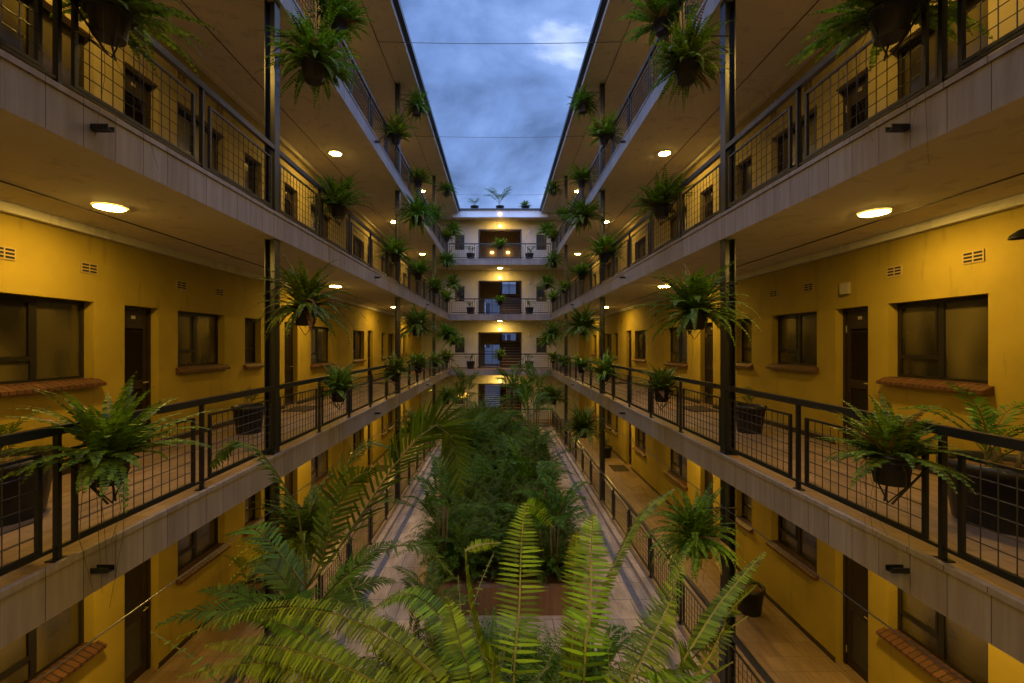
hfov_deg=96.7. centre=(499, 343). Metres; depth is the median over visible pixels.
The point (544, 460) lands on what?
shrub
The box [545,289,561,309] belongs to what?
railing planter
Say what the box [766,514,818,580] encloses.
window
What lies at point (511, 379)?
palm
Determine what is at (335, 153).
ceiling light
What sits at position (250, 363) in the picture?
window
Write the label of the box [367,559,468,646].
palm
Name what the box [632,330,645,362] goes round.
window
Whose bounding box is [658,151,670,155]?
ceiling light
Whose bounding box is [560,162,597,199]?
railing planter
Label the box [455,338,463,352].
window
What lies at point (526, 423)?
shrub
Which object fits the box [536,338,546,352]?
window
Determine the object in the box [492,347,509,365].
railing planter
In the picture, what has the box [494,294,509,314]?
railing planter
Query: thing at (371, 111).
gallery railing
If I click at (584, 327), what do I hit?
hanging fern
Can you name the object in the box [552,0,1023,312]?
gallery railing
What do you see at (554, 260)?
hanging fern
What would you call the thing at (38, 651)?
window
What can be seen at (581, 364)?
railing planter
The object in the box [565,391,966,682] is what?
cable
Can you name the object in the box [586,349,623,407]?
railing planter
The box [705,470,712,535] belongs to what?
door
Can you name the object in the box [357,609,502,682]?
shrub
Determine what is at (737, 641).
gallery railing
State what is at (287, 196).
door
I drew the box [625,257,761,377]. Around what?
hanging fern
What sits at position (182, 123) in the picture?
window
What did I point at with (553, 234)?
railing planter
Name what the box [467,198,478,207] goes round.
roof plant
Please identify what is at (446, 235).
railing planter
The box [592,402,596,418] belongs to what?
window
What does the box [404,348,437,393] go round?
railing planter
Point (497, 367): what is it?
gallery railing
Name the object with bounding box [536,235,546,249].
window
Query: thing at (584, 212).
hanging fern
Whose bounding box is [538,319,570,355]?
hanging fern
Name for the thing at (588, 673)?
shrub
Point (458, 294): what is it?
window
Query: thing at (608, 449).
potted plant
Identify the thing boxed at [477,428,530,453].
shrub
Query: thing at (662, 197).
railing planter
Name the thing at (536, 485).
shrub
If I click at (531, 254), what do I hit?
potted plant
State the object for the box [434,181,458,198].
hanging fern
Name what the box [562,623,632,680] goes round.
shrub
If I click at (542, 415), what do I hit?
gallery railing
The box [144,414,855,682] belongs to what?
gallery floor
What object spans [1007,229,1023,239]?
wall spot
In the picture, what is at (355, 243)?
window
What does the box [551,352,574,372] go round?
railing planter
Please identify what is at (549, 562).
shrub
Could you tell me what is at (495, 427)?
shrub
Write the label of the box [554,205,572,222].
railing planter
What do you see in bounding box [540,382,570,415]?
hanging fern
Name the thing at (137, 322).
door
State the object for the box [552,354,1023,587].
gallery railing
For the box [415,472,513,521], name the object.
shrub
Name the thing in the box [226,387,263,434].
potted plant
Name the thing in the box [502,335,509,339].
window
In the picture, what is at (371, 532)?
gallery railing
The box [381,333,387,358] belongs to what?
window
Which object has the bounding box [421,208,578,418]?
stair block
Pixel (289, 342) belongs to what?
door
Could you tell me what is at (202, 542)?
window
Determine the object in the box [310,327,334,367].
window
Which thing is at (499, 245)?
railing planter
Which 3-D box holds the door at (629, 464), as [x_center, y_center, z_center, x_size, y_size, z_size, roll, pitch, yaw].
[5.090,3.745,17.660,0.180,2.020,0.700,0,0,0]
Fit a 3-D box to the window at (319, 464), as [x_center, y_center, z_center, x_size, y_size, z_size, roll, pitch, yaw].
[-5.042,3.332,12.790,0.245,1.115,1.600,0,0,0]
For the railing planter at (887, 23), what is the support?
attached to the gallery railing at (963, 62)
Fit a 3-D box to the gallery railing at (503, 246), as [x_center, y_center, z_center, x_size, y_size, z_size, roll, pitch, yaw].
[0.000,-5.478,26.870,6.050,0.935,0.090,0,0,0]
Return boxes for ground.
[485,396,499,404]
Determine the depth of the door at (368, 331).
17.77 m
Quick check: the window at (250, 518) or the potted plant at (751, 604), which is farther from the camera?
the window at (250, 518)
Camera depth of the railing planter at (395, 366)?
12.31 m
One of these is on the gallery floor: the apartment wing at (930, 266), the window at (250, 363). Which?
the apartment wing at (930, 266)
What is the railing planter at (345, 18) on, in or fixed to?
attached to the gallery railing at (371, 111)
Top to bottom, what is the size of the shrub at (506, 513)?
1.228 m
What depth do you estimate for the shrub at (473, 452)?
15.64 m
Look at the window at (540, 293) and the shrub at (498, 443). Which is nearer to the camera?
the shrub at (498, 443)
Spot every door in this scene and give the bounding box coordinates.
[125,67,150,136]
[125,306,157,453]
[125,558,157,682]
[285,186,292,220]
[285,322,297,407]
[285,471,292,526]
[368,331,369,375]
[368,424,372,466]
[627,423,630,467]
[629,331,630,374]
[701,322,712,407]
[705,187,712,220]
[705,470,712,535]
[836,307,867,448]
[836,554,867,682]
[843,73,867,140]
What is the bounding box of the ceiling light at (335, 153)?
[329,151,341,155]
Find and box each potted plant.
[0,407,51,527]
[222,554,263,614]
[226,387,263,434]
[463,300,474,313]
[463,355,474,368]
[466,247,474,258]
[525,247,534,258]
[525,300,536,313]
[525,353,535,368]
[598,436,611,457]
[736,386,766,433]
[737,573,765,616]
[899,382,1023,537]
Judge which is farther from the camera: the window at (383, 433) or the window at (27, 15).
the window at (383, 433)
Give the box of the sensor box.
[839,282,850,294]
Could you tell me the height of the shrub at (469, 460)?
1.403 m
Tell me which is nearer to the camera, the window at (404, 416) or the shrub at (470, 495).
the shrub at (470, 495)
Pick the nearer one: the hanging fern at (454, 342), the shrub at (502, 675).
the shrub at (502, 675)
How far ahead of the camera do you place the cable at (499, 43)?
11.89 m
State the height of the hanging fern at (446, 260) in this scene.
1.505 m
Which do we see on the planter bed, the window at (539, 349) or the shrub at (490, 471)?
the shrub at (490, 471)
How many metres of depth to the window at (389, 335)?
21.16 m
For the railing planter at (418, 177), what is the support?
attached to the gallery railing at (371, 111)
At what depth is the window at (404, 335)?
24.23 m
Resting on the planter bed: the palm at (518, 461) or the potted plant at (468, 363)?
the palm at (518, 461)
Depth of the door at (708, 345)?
11.19 m
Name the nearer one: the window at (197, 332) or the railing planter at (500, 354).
the window at (197, 332)
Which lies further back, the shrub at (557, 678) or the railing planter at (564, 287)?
the railing planter at (564, 287)
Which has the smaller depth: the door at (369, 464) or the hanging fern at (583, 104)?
the hanging fern at (583, 104)
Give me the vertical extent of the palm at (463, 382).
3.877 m
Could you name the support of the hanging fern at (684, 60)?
hanging from the apartment wing at (930, 266)
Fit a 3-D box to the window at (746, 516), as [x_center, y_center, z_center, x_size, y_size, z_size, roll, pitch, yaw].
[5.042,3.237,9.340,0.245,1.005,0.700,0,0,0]
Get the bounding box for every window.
[0,0,83,97]
[0,293,106,396]
[0,599,106,682]
[176,311,230,373]
[176,517,230,584]
[178,107,217,175]
[244,318,263,368]
[244,494,263,535]
[245,156,254,197]
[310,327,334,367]
[310,450,332,488]
[311,206,326,239]
[353,237,360,261]
[353,330,366,362]
[353,429,366,458]
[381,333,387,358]
[381,416,387,435]
[388,334,393,357]
[388,410,394,430]
[403,335,408,355]
[403,402,407,418]
[455,235,463,249]
[455,286,463,300]
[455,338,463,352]
[485,304,489,313]
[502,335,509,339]
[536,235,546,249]
[536,286,546,300]
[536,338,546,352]
[592,335,596,355]
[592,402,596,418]
[605,410,610,430]
[607,334,610,357]
[611,415,617,435]
[614,333,617,358]
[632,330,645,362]
[632,429,645,457]
[638,238,645,261]
[663,327,687,367]
[663,449,687,489]
[671,209,686,242]
[736,318,752,368]
[736,492,752,532]
[742,159,750,200]
[766,312,818,372]
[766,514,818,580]
[778,111,816,178]
[876,294,993,394]
[876,588,987,682]
[899,0,987,107]
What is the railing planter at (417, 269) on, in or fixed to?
attached to the gallery railing at (159, 49)
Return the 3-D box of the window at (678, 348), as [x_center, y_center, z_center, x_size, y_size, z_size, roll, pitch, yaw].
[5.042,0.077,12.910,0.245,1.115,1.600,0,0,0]
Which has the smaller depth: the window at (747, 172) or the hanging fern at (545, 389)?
the window at (747, 172)
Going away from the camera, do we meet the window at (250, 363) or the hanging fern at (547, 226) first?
the window at (250, 363)
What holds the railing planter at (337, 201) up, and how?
attached to the gallery railing at (159, 49)
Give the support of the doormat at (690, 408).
on the apartment wing at (930, 266)
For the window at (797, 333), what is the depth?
7.80 m
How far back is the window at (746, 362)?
9.45 m
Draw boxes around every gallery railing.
[0,0,447,312]
[0,355,447,576]
[225,412,447,682]
[296,0,447,254]
[449,243,550,257]
[449,298,550,313]
[449,354,550,368]
[449,409,550,424]
[551,412,774,682]
[552,0,703,253]
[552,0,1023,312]
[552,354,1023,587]
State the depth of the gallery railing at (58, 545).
4.25 m
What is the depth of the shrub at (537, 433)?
19.22 m
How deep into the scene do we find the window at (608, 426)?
21.29 m
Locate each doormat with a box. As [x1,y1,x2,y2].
[281,406,314,411]
[372,465,389,470]
[609,465,629,470]
[685,406,718,411]
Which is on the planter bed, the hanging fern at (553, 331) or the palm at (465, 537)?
the palm at (465, 537)
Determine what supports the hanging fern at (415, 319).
hanging from the apartment wing at (156, 284)
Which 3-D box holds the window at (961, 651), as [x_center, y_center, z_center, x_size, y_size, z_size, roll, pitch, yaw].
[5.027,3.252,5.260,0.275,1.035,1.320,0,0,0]
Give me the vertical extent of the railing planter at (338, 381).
1.651 m
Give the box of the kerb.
[288,425,712,682]
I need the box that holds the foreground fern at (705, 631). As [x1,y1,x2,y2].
[150,489,765,682]
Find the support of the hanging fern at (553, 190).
hanging from the apartment wing at (930, 266)
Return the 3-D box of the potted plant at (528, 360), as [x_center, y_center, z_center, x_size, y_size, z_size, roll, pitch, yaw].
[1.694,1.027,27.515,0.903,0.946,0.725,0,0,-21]
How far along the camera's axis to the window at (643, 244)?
16.30 m
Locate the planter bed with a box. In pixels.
[423,486,577,614]
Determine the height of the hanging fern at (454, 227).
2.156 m
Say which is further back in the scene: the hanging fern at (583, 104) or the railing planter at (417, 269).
the railing planter at (417, 269)
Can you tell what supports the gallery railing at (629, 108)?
on the apartment wing at (930, 266)
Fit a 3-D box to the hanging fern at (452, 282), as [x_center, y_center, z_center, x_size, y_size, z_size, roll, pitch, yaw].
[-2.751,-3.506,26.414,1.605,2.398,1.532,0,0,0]
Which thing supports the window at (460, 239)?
in the stair block
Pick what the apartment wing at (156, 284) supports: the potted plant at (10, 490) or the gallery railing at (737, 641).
the potted plant at (10, 490)
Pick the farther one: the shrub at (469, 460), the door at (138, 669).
the shrub at (469, 460)
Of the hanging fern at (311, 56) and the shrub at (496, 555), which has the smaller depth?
the hanging fern at (311, 56)
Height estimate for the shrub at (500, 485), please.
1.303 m
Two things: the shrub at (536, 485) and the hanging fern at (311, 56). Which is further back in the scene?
the shrub at (536, 485)
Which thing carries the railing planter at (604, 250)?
attached to the gallery railing at (963, 62)
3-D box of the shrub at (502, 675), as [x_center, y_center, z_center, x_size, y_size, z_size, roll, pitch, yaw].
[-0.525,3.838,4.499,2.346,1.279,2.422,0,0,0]
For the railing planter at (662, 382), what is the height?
1.495 m
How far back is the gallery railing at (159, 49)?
4.68 m
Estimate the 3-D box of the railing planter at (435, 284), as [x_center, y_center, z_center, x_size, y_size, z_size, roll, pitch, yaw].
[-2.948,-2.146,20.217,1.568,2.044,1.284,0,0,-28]
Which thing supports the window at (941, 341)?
in the apartment wing at (930, 266)
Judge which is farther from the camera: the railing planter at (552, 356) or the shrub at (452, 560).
the railing planter at (552, 356)
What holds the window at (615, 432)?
in the apartment wing at (930, 266)
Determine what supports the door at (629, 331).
in the apartment wing at (930, 266)
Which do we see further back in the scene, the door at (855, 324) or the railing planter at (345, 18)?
the railing planter at (345, 18)
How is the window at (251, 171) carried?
in the apartment wing at (156, 284)
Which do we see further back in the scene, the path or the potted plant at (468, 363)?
the potted plant at (468, 363)
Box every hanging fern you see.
[227,476,366,593]
[246,249,364,366]
[254,0,366,130]
[390,404,443,447]
[392,187,438,246]
[393,304,442,343]
[398,83,430,124]
[429,248,460,271]
[430,320,463,348]
[433,383,460,409]
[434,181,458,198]
[437,327,464,351]
[440,218,465,237]
[440,271,463,293]
[533,328,561,348]
[534,218,558,237]
[536,272,558,291]
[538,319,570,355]
[539,248,565,274]
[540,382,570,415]
[541,384,558,408]
[544,179,565,196]
[555,194,608,235]
[555,302,607,351]
[556,401,610,458]
[565,83,601,121]
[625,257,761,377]
[635,476,746,600]
[643,0,737,116]
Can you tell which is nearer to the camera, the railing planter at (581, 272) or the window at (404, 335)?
the railing planter at (581, 272)
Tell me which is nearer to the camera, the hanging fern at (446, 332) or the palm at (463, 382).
the hanging fern at (446, 332)
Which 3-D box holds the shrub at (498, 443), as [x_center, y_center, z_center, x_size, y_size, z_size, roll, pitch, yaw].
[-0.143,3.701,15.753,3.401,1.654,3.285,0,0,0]
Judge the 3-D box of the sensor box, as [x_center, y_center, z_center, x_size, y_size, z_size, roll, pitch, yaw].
[4.974,-0.800,6.560,0.049,0.160,0.150,0,0,0]
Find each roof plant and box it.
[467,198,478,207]
[484,186,511,207]
[518,200,531,207]
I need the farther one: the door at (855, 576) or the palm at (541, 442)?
the palm at (541, 442)
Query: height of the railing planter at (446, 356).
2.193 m
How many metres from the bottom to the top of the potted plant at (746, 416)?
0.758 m
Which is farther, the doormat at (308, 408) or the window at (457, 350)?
the window at (457, 350)
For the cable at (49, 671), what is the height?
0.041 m
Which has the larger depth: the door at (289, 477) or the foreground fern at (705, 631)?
the door at (289, 477)
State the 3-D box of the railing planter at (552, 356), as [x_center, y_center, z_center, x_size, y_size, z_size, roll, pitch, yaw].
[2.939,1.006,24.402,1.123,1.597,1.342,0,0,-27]
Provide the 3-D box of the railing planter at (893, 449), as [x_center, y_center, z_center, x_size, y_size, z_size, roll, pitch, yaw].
[2.822,1.000,3.281,0.906,1.272,1.129,0,0,0]
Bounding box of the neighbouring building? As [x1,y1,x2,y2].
[485,283,515,389]
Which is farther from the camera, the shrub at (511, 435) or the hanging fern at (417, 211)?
the shrub at (511, 435)
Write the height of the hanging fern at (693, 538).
1.739 m
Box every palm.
[155,388,479,682]
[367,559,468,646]
[372,454,489,576]
[426,517,497,580]
[429,363,481,409]
[456,413,494,444]
[495,358,543,421]
[496,360,560,429]
[496,432,565,504]
[497,470,589,577]
[499,377,554,444]
[516,426,580,468]
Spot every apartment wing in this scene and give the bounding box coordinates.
[0,0,459,682]
[540,0,1023,682]
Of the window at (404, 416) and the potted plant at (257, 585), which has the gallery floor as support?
the potted plant at (257, 585)
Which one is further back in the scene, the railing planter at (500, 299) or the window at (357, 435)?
the railing planter at (500, 299)
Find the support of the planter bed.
on the path
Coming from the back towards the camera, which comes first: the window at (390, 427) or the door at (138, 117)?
the window at (390, 427)
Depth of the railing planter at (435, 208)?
20.07 m
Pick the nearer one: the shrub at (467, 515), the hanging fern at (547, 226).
the shrub at (467, 515)
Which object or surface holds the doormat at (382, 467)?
on the gallery floor
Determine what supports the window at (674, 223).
in the apartment wing at (930, 266)
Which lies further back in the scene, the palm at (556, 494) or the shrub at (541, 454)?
the shrub at (541, 454)
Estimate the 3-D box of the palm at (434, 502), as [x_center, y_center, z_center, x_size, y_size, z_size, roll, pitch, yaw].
[-1.305,3.321,8.962,1.528,2.273,1.854,0,0,35]
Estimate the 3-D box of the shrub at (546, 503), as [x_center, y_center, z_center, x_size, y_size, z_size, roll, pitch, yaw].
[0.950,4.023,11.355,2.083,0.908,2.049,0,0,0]
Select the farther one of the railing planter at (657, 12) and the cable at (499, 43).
the cable at (499, 43)
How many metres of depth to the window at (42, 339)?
5.07 m
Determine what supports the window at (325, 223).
in the apartment wing at (156, 284)
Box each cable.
[33,391,434,682]
[378,41,621,43]
[423,136,576,137]
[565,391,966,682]
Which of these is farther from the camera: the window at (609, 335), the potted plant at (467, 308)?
the potted plant at (467, 308)
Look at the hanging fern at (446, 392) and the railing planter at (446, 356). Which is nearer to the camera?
the hanging fern at (446, 392)
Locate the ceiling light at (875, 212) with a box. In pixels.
[857,208,891,216]
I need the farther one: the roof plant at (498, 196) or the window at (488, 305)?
the window at (488, 305)
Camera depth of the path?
8.96 m
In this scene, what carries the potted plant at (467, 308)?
on the stair block
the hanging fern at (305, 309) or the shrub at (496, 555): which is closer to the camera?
the hanging fern at (305, 309)
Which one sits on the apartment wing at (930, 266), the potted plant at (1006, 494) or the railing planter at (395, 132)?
the potted plant at (1006, 494)
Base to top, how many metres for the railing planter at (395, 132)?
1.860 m
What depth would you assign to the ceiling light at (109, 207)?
4.65 m
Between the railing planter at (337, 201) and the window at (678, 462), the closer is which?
the railing planter at (337, 201)
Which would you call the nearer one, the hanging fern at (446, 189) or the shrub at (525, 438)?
the shrub at (525, 438)
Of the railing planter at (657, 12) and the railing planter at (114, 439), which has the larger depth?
the railing planter at (657, 12)
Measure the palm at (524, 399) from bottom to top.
3.208 m
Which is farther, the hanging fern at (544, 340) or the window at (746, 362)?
the hanging fern at (544, 340)
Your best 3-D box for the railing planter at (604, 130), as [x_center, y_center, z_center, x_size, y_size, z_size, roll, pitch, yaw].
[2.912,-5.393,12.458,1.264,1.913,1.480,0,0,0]
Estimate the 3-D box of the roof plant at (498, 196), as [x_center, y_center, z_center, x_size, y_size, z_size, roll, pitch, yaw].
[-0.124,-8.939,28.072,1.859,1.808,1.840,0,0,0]
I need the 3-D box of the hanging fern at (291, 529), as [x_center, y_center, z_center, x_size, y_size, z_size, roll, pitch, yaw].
[-2.623,2.717,6.101,1.807,1.670,1.609,0,0,-33]
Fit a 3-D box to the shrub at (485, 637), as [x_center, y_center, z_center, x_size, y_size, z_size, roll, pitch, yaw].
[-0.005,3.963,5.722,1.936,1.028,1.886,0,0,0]
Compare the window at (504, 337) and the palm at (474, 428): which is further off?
the window at (504, 337)
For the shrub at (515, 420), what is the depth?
20.40 m
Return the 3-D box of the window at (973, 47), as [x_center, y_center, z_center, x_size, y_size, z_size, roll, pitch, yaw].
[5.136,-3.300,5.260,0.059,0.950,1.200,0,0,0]
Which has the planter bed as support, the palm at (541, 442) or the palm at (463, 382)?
the palm at (541, 442)
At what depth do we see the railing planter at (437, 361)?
20.10 m
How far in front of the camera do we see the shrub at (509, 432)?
19.08 m
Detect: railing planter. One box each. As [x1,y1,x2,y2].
[0,371,226,607]
[49,0,219,167]
[306,170,376,266]
[308,0,373,101]
[314,361,369,444]
[373,350,419,412]
[375,107,421,157]
[375,230,414,295]
[402,165,439,188]
[402,253,437,299]
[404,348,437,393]
[422,274,447,312]
[425,350,444,380]
[428,201,446,237]
[436,348,455,377]
[438,228,457,248]
[441,288,453,314]
[489,237,507,255]
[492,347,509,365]
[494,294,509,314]
[543,226,563,254]
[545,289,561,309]
[545,349,558,372]
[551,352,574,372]
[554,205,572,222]
[555,278,577,306]
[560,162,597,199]
[562,354,592,393]
[564,262,597,297]
[577,229,624,292]
[584,109,623,172]
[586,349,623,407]
[612,0,699,73]
[624,164,693,265]
[626,358,698,436]
[782,0,993,161]
[808,391,1004,583]
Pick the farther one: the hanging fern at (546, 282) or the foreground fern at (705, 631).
the hanging fern at (546, 282)
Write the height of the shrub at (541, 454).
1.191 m
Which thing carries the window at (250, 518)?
in the apartment wing at (156, 284)
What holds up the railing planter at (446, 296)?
on the apartment wing at (156, 284)
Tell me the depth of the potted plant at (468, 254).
27.35 m
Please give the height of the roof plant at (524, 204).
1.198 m
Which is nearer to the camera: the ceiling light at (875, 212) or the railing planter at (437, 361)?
the ceiling light at (875, 212)
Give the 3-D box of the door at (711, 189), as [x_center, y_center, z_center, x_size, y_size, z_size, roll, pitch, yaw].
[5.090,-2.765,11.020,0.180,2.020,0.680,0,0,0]
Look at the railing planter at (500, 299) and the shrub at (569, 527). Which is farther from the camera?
the railing planter at (500, 299)
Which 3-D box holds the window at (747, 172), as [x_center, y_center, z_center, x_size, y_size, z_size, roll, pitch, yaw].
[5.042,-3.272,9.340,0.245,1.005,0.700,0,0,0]
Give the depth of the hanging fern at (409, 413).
13.70 m
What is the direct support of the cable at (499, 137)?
attached to the apartment wing at (156, 284)
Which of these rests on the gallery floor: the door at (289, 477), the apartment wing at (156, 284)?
the apartment wing at (156, 284)
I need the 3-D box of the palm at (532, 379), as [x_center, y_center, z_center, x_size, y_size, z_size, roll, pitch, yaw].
[1.575,2.874,25.028,2.696,4.011,3.272,0,0,28]
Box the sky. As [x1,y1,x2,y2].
[400,0,599,207]
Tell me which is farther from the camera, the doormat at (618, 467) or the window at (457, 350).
the window at (457, 350)
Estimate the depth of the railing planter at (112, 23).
3.35 m
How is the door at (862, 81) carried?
in the apartment wing at (930, 266)
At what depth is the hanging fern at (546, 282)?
26.29 m
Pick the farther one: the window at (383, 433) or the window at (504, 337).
the window at (504, 337)
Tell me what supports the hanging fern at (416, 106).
hanging from the apartment wing at (156, 284)
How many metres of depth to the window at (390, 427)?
21.16 m
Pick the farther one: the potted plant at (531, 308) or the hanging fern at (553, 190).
the potted plant at (531, 308)
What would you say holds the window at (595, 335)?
in the apartment wing at (930, 266)
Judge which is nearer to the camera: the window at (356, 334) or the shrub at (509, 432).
the window at (356, 334)
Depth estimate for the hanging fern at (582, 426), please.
13.61 m
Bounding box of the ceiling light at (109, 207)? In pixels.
[91,202,127,211]
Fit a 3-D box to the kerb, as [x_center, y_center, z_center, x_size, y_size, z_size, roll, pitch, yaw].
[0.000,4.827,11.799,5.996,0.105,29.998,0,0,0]
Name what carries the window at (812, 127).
in the apartment wing at (930, 266)
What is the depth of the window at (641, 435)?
16.31 m
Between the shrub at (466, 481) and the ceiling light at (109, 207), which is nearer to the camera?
the ceiling light at (109, 207)
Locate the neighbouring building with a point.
(508, 288)
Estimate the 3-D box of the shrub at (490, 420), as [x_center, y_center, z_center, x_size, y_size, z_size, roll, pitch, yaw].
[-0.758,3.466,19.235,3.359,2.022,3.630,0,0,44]
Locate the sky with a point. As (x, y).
(474, 91)
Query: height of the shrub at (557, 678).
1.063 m
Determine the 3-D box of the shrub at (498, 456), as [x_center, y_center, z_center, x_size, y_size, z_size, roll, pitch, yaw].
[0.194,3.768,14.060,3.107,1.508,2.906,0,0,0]
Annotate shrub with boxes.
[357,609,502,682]
[380,635,534,682]
[393,507,519,581]
[405,486,512,555]
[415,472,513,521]
[417,451,506,497]
[423,408,515,459]
[427,442,508,483]
[432,435,509,462]
[438,402,518,434]
[440,505,554,588]
[440,606,565,682]
[442,395,519,426]
[447,468,548,512]
[450,424,539,459]
[452,453,541,502]
[456,485,556,544]
[465,438,554,479]
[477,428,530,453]
[483,420,533,437]
[488,406,536,432]
[490,437,567,473]
[497,425,555,451]
[500,469,572,500]
[500,494,588,548]
[500,519,601,585]
[503,421,556,446]
[504,445,575,480]
[510,622,632,682]
[512,416,543,433]
[516,485,575,518]
[521,653,600,682]
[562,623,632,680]
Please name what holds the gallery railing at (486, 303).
on the stair block
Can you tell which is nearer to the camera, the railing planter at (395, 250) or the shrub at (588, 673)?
the shrub at (588, 673)
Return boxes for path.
[301,427,694,682]
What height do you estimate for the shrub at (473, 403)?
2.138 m
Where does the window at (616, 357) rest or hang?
in the apartment wing at (930, 266)
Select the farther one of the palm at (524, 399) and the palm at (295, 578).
the palm at (524, 399)

